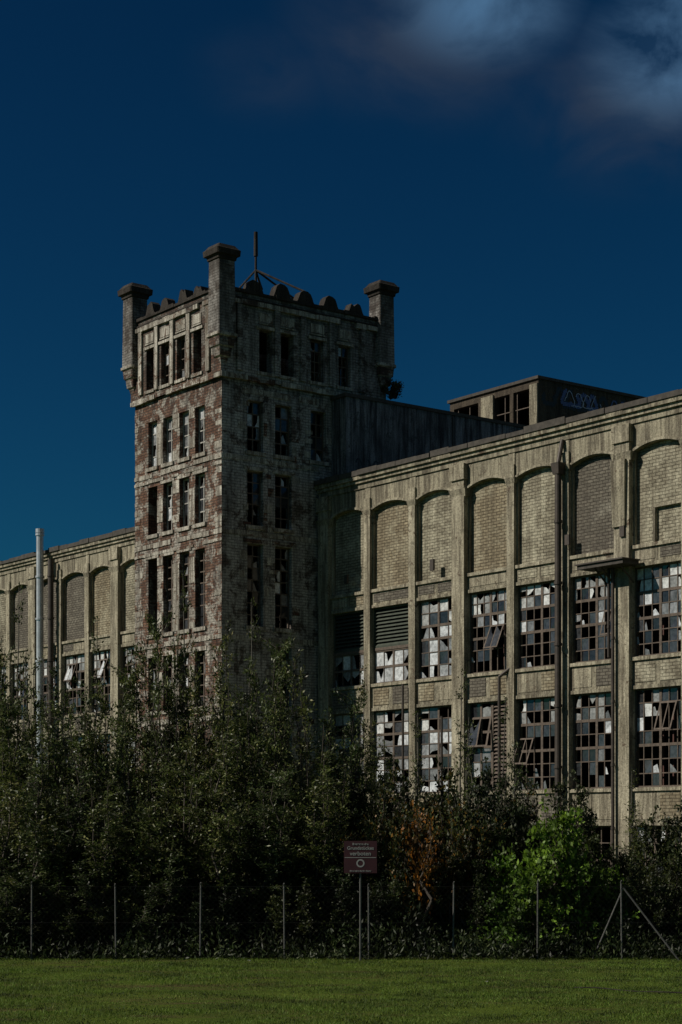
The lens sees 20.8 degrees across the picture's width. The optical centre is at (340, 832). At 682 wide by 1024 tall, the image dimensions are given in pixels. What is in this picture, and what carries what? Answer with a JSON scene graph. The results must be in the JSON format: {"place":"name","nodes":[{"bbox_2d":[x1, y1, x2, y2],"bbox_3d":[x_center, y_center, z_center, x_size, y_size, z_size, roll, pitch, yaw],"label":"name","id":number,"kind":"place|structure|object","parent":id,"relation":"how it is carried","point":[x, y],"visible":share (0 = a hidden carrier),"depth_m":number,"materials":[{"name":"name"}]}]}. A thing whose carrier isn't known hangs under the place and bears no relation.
{"place":"outdoors","nodes":[
{"label":"outdoors","id":0,"kind":"place"},
{"bbox_2d":[0,946,681,1023],"bbox_3d":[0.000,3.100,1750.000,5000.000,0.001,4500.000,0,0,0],"label":"ground","id":1,"kind":"structure","parent":0,"point":[198,1016],"depth_m":35.96,"materials":[{"name":"green plant"}]},
{"bbox_2d":[0,697,23,823],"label":"willow tree","id":2,"kind":"object","parent":1,"relation":"on","point":[2,714],"visible":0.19,"depth_m":50.26,"materials":[{"name":"green plant"}]},
{"bbox_2d":[0,884,45,956],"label":"shrub","id":3,"kind":"object","parent":1,"relation":"on","point":[12,926],"visible":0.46,"depth_m":45.94,"materials":[{"name":"green plant"}]},
{"bbox_2d":[9,581,41,816],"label":"sapling tree","id":4,"kind":"object","parent":1,"relation":"on","point":[17,688],"visible":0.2,"depth_m":52.96,"materials":[{"name":"green plant"}]},
{"bbox_2d":[0,629,66,851],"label":"willow tree","id":5,"kind":"object","parent":1,"relation":"on","point":[3,690],"visible":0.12,"depth_m":51.28,"materials":[{"name":"green plant"}]},
{"bbox_2d":[0,817,87,955],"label":"willow tree","id":6,"kind":"object","parent":1,"relation":"on","point":[26,892],"visible":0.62,"depth_m":46.12,"materials":[{"name":"green plant"}]},
{"bbox_2d":[0,689,87,899],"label":"willow tree","id":7,"kind":"object","parent":1,"relation":"on","point":[32,731],"visible":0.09,"depth_m":50.30,"materials":[{"name":"green plant"}]},
{"bbox_2d":[0,729,98,949],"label":"willow tree","id":8,"kind":"object","parent":1,"relation":"on","point":[12,819],"visible":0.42,"depth_m":47.00,"materials":[{"name":"green plant"}]},
{"bbox_2d":[18,665,98,794],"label":"willow tree","id":9,"kind":"object","parent":1,"relation":"on","point":[57,693],"visible":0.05,"depth_m":53.17,"materials":[{"name":"green plant"}]},
{"bbox_2d":[0,747,125,949],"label":"willow tree","id":10,"kind":"object","parent":1,"relation":"on","point":[33,806],"visible":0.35,"depth_m":46.94,"materials":[{"name":"green plant"}]},
{"bbox_2d":[13,884,120,956],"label":"shrub","id":11,"kind":"object","parent":1,"relation":"on","point":[69,925],"visible":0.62,"depth_m":46.11,"materials":[{"name":"green plant"}]},
{"bbox_2d":[0,682,165,870],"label":"willow tree","id":12,"kind":"object","parent":1,"relation":"on","point":[74,745],"visible":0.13,"depth_m":49.09,"materials":[{"name":"green plant"}]},
{"bbox_2d":[83,616,117,784],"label":"sapling tree","id":13,"kind":"object","parent":1,"relation":"on","point":[102,686],"visible":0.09,"depth_m":52.98,"materials":[{"name":"green plant"}]},
{"bbox_2d":[41,778,162,954],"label":"willow tree","id":14,"kind":"object","parent":1,"relation":"on","point":[94,847],"visible":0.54,"depth_m":46.38,"materials":[{"name":"green plant"}]},
{"bbox_2d":[55,657,149,844],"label":"willow tree","id":15,"kind":"object","parent":1,"relation":"on","point":[87,731],"visible":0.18,"depth_m":51.32,"materials":[{"name":"green plant"}]},
{"bbox_2d":[64,796,199,955],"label":"willow tree","id":16,"kind":"object","parent":1,"relation":"on","point":[83,895],"visible":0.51,"depth_m":46.17,"materials":[{"name":"green plant"}]},
{"bbox_2d":[57,698,211,949],"bbox_3d":[-5.505,-0.221,49.099,4.016,6.683,3.248,0,0,-32],"label":"willow tree","id":17,"kind":"object","parent":1,"relation":"on","point":[122,773],"visible":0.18,"depth_m":48.67,"materials":[{"name":"green plant"}]},
{"bbox_2d":[94,626,227,942],"bbox_3d":[-5.180,-1.364,51.975,4.335,8.990,3.684,0,0,10],"label":"willow tree","id":18,"kind":"object","parent":1,"relation":"on","point":[144,776],"visible":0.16,"depth_m":51.31,"materials":[{"name":"green plant"}]},
{"bbox_2d":[107,764,224,953],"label":"willow tree","id":19,"kind":"object","parent":1,"relation":"on","point":[198,867],"visible":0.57,"depth_m":46.73,"materials":[{"name":"green plant"}]},
{"bbox_2d":[132,605,220,939],"bbox_3d":[-4.420,-1.570,50.553,2.658,9.387,2.616,0,0,37],"label":"willow tree","id":20,"kind":"object","parent":1,"relation":"on","point":[156,698],"visible":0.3,"depth_m":50.63,"materials":[{"name":"green plant"}]},
{"bbox_2d":[159,567,197,777],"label":"sapling tree","id":21,"kind":"object","parent":1,"relation":"on","point":[173,646],"visible":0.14,"depth_m":51.95,"materials":[{"name":"green plant"}]},
{"bbox_2d":[156,668,242,898],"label":"willow tree","id":22,"kind":"object","parent":1,"relation":"on","point":[210,784],"visible":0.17,"depth_m":49.55,"materials":[{"name":"green plant"}]},
{"bbox_2d":[156,884,269,955],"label":"shrub","id":23,"kind":"object","parent":1,"relation":"on","point":[224,909],"visible":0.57,"depth_m":46.18,"materials":[{"name":"green plant"}]},
{"bbox_2d":[122,715,312,949],"bbox_3d":[-3.248,0.028,47.829,5.019,6.187,4.266,0,0,-16],"label":"willow tree","id":24,"kind":"object","parent":1,"relation":"on","point":[230,816],"visible":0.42,"depth_m":47.06,"materials":[{"name":"green plant"}]},
{"bbox_2d":[168,620,273,823],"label":"willow tree","id":25,"kind":"object","parent":1,"relation":"on","point":[220,673],"visible":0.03,"depth_m":52.39,"materials":[{"name":"green plant"}]},
{"bbox_2d":[237,597,265,758],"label":"sapling tree","id":26,"kind":"object","parent":1,"relation":"on","point":[249,667],"visible":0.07,"depth_m":52.98,"materials":[{"name":"green plant"}]},
{"bbox_2d":[202,629,301,858],"bbox_3d":[-2.334,-1.211,50.463,3.107,8.664,3.156,0,0,-26],"label":"willow tree","id":27,"kind":"object","parent":1,"relation":"on","point":[276,656],"visible":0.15,"depth_m":49.87,"materials":[{"name":"green plant"}]},
{"bbox_2d":[117,243,399,797],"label":"tower walls","id":28,"kind":"structure","parent":1,"relation":"on","point":[258,345],"depth_m":77.64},
{"bbox_2d":[152,338,347,797],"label":"tower windows","id":29,"kind":"structure","parent":28,"relation":"in","point":[282,426],"depth_m":77.60,"materials":[{"name":"black glass"}]},
{"bbox_2d":[130,280,377,791],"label":"tower stonework","id":30,"kind":"object","parent":28,"relation":"attached to","point":[280,291],"visible":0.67,"depth_m":77.50,"materials":[{"name":"grey stone"}]},
{"bbox_2d":[239,231,304,298],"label":"roof antenna mast","id":31,"kind":"object","parent":28,"relation":"on","point":[256,272],"visible":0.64,"depth_m":80.37,"materials":[{"name":"metal"}]},
{"bbox_2d":[381,378,403,399],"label":"roof plant","id":32,"kind":"object","parent":28,"relation":"on","point":[395,389],"visible":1,"depth_m":80.11,"materials":[{"name":"green plant"}]},
{"bbox_2d":[203,764,316,951],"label":"willow tree","id":33,"kind":"object","parent":1,"relation":"on","point":[246,860],"visible":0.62,"depth_m":46.88,"materials":[{"name":"green plant"}]},
{"bbox_2d":[213,670,361,898],"bbox_3d":[-1.434,-0.580,49.088,4.016,7.406,3.248,0,0,-23],"label":"willow tree","id":34,"kind":"object","parent":1,"relation":"on","point":[303,810],"visible":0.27,"depth_m":48.72,"materials":[{"name":"green plant"}]},
{"bbox_2d":[257,877,366,955],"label":"shrub","id":35,"kind":"object","parent":1,"relation":"on","point":[306,922],"visible":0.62,"depth_m":46.22,"materials":[{"name":"green plant"}]},
{"bbox_2d":[247,641,382,829],"bbox_3d":[-0.979,-1.124,51.981,4.335,8.507,3.684,0,0,41],"label":"willow tree","id":36,"kind":"object","parent":1,"relation":"on","point":[305,713],"visible":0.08,"depth_m":51.76,"materials":[{"name":"green plant"}]},
{"bbox_2d":[266,751,378,952],"bbox_3d":[-0.811,0.497,48.070,3.248,5.238,4.016,0,0,-27],"label":"willow tree","id":37,"kind":"object","parent":1,"relation":"on","point":[313,835],"visible":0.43,"depth_m":47.20,"materials":[{"name":"green plant"}]},
{"bbox_2d":[274,685,380,879],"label":"willow tree","id":38,"kind":"object","parent":1,"relation":"on","point":[354,754],"visible":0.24,"depth_m":49.98,"materials":[{"name":"green plant"}]},
{"bbox_2d":[0,412,681,822],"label":"facade wall","id":39,"kind":"structure","parent":1,"relation":"on","point":[658,470],"depth_m":70.29,"materials":[{"name":"paint"}]},
{"bbox_2d":[35,439,639,874],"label":"downpipes and flue","id":40,"kind":"object","parent":39,"relation":"attached to","point":[607,565],"visible":0.7,"depth_m":66.38,"materials":[{"name":"grey metal"}]},
{"bbox_2d":[0,561,680,884],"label":"factory windows","id":41,"kind":"structure","parent":39,"relation":"attached to","point":[660,584],"depth_m":69.43,"materials":[{"name":"grey glass"}]},
{"bbox_2d":[0,389,681,825],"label":"cornice and bands","id":42,"kind":"structure","parent":39,"relation":"attached to","point":[566,429],"depth_m":69.61,"materials":[{"name":"paint"}]},
{"bbox_2d":[5,423,681,866],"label":"pilasters","id":43,"kind":"object","parent":39,"relation":"attached to","point":[625,457],"visible":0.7,"depth_m":70.89,"materials":[{"name":"paint"}]},
{"bbox_2d":[0,896,681,959],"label":"hedge undergrowth","id":44,"kind":"object","parent":1,"relation":"on","point":[492,949],"visible":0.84,"depth_m":45.70,"materials":[{"name":"green plant"}]},
{"bbox_2d":[1,508,680,866],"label":"roof and interior","id":45,"kind":"structure","parent":1,"relation":"on","point":[648,726],"depth_m":77.40,"materials":[{"name":"brick"}]},
{"bbox_2d":[275,375,645,509],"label":"rooftop blocks","id":46,"kind":"structure","parent":45,"relation":"on","point":[373,429],"depth_m":81.07,"materials":[{"name":"paint"}]},
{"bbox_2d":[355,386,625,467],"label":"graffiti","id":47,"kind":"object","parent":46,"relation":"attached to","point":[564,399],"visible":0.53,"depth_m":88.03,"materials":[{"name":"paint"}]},
{"bbox_2d":[0,880,681,959],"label":"chain link fence","id":48,"kind":"object","parent":1,"relation":"on","point":[452,956],"visible":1,"depth_m":45.27,"materials":[{"name":"metal"}]},
{"bbox_2d":[292,843,405,954],"bbox_3d":[0.267,1.689,47.104,2.700,2.868,2.742,0,0,-23],"label":"shrub","id":49,"kind":"object","parent":1,"relation":"on","point":[332,888],"visible":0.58,"depth_m":46.55,"materials":[{"name":"green plant"}]},
{"bbox_2d":[308,718,403,840],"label":"willow tree","id":50,"kind":"object","parent":1,"relation":"on","point":[388,763],"visible":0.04,"depth_m":51.27,"materials":[{"name":"green plant"}]},
{"bbox_2d":[344,841,376,960],"bbox_3d":[0.470,1.650,44.885,0.800,2.900,0.081,0,0,0],"label":"warning sign","id":51,"kind":"object","parent":1,"relation":"on","point":[360,857],"visible":1,"depth_m":44.85,"materials":[{"name":"metal"}]},
{"bbox_2d":[354,665,391,821],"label":"sapling tree","id":52,"kind":"object","parent":1,"relation":"on","point":[373,723],"visible":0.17,"depth_m":53.01,"materials":[{"name":"green plant"}]},
{"bbox_2d":[333,758,418,850],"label":"shrub","id":53,"kind":"object","parent":1,"relation":"on","point":[402,793],"visible":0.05,"depth_m":49.73,"materials":[{"name":"green plant"}]},
{"bbox_2d":[336,783,441,951],"bbox_3d":[1.357,0.917,47.922,3.054,4.473,2.590,0,0,30],"label":"shrub","id":54,"kind":"object","parent":1,"relation":"on","point":[392,860],"visible":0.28,"depth_m":47.31,"materials":[{"name":"green plant"}]},
{"bbox_2d":[354,848,429,953],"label":"shrub","id":55,"kind":"object","parent":1,"relation":"on","point":[395,887],"visible":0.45,"depth_m":46.56,"materials":[{"name":"green plant"}]},
{"bbox_2d":[400,710,427,811],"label":"sapling tree","id":56,"kind":"object","parent":1,"relation":"on","point":[418,779],"visible":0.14,"depth_m":51.96,"materials":[{"name":"green plant"}]},
{"bbox_2d":[384,800,447,955],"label":"autumn shrub","id":57,"kind":"object","parent":1,"relation":"on","point":[427,866],"visible":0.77,"depth_m":46.71,"materials":[{"name":"orange plant"}]},
{"bbox_2d":[359,766,474,946],"bbox_3d":[2.118,0.699,49.047,2.895,4.920,3.414,0,0,33],"label":"shrub","id":58,"kind":"object","parent":1,"relation":"on","point":[395,801],"visible":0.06,"depth_m":48.70,"materials":[{"name":"green plant"}]},
{"bbox_2d":[390,768,508,953],"bbox_3d":[2.630,0.743,48.096,3.414,4.830,2.895,0,0,42],"label":"shrub","id":59,"kind":"object","parent":1,"relation":"on","point":[456,839],"visible":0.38,"depth_m":47.29,"materials":[{"name":"green plant"}]},
{"bbox_2d":[437,844,478,947],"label":"autumn shrub","id":60,"kind":"object","parent":1,"relation":"on","point":[449,905],"visible":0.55,"depth_m":47.04,"materials":[{"name":"green plant"}]},
{"bbox_2d":[445,667,484,818],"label":"sapling tree","id":61,"kind":"object","parent":1,"relation":"on","point":[468,769],"visible":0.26,"depth_m":52.92,"materials":[{"name":"green plant"}]},
{"bbox_2d":[426,847,506,953],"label":"shrub","id":62,"kind":"object","parent":1,"relation":"on","point":[481,897],"visible":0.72,"depth_m":46.76,"materials":[{"name":"green plant"}]},
{"bbox_2d":[427,755,517,856],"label":"shrub","id":63,"kind":"object","parent":1,"relation":"on","point":[488,775],"visible":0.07,"depth_m":50.40,"materials":[{"name":"green plant"}]},
{"bbox_2d":[458,875,513,951],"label":"hazel bush","id":64,"kind":"object","parent":1,"relation":"on","point":[487,925],"visible":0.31,"depth_m":46.70,"materials":[{"name":"green plant"}]},
{"bbox_2d":[438,770,538,887],"bbox_3d":[3.951,0.733,48.995,3.085,4.812,3.038,0,0,-34],"label":"shrub","id":65,"kind":"object","parent":1,"relation":"on","point":[515,836],"visible":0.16,"depth_m":48.50,"materials":[{"name":"green plant"}]},
{"bbox_2d":[465,842,547,955],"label":"hazel bush","id":66,"kind":"object","parent":1,"relation":"on","point":[508,923],"visible":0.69,"depth_m":46.26,"materials":[{"name":"green plant"}]},
{"bbox_2d":[493,696,527,810],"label":"sapling tree","id":67,"kind":"object","parent":1,"relation":"on","point":[516,786],"visible":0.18,"depth_m":54.00,"materials":[{"name":"green plant"}]},
{"bbox_2d":[465,777,557,859],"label":"shrub","id":68,"kind":"object","parent":1,"relation":"on","point":[526,795],"visible":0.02,"depth_m":50.87,"materials":[{"name":"green plant"}]},
{"bbox_2d":[485,788,608,955],"bbox_3d":[5.050,1.001,46.922,3.282,4.296,2.961,0,0,30],"label":"hazel bush","id":69,"kind":"object","parent":1,"relation":"on","point":[536,865],"visible":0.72,"depth_m":46.38,"materials":[{"name":"green plant"}]},
{"bbox_2d":[497,769,602,877],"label":"shrub","id":70,"kind":"object","parent":1,"relation":"on","point":[579,798],"visible":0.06,"depth_m":50.04,"materials":[{"name":"green plant"}]},
{"bbox_2d":[528,835,639,955],"bbox_3d":[6.088,1.587,47.083,3.100,3.097,2.797,0,0,-11],"label":"hazel bush","id":71,"kind":"object","parent":1,"relation":"on","point":[578,881],"visible":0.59,"depth_m":46.38,"materials":[{"name":"green plant"}]},
{"bbox_2d":[539,804,629,947],"bbox_3d":[6.449,1.188,49.925,2.742,3.886,2.700,0,0,12],"label":"shrub","id":72,"kind":"object","parent":1,"relation":"on","point":[592,841],"visible":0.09,"depth_m":49.31,"materials":[{"name":"green plant"}]},
{"bbox_2d":[583,854,641,952],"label":"hazel bush","id":73,"kind":"object","parent":1,"relation":"on","point":[608,891],"visible":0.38,"depth_m":46.99,"materials":[{"name":"green plant"}]},
{"bbox_2d":[586,846,652,900],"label":"shrub","id":74,"kind":"object","parent":1,"relation":"on","point":[626,860],"visible":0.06,"depth_m":49.47,"materials":[{"name":"green plant"}]},
{"bbox_2d":[602,883,653,953],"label":"shrub","id":75,"kind":"object","parent":1,"relation":"on","point":[645,890],"visible":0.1,"depth_m":47.52,"materials":[{"name":"green plant"}]},
{"bbox_2d":[616,770,650,883],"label":"sapling tree","id":76,"kind":"object","parent":1,"relation":"on","point":[633,833],"visible":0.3,"depth_m":53.84,"materials":[{"name":"green plant"}]},
{"bbox_2d":[612,853,681,954],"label":"shrub","id":77,"kind":"object","parent":1,"relation":"on","point":[669,921],"visible":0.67,"depth_m":46.77,"materials":[{"name":"green plant"}]},
{"bbox_2d":[625,805,681,911],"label":"shrub","id":78,"kind":"object","parent":1,"relation":"on","point":[646,836],"visible":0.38,"depth_m":48.48,"materials":[{"name":"green plant"}]},
{"bbox_2d":[658,796,681,883],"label":"shrub","id":79,"kind":"object","parent":1,"relation":"on","point":[672,847],"visible":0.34,"depth_m":48.21,"materials":[{"name":"green plant"}]},
{"bbox_2d":[0,0,681,560],"label":"sky","id":80,"kind":"structure","parent":0,"point":[513,167],"materials":[{"name":"blue"}]}
]}

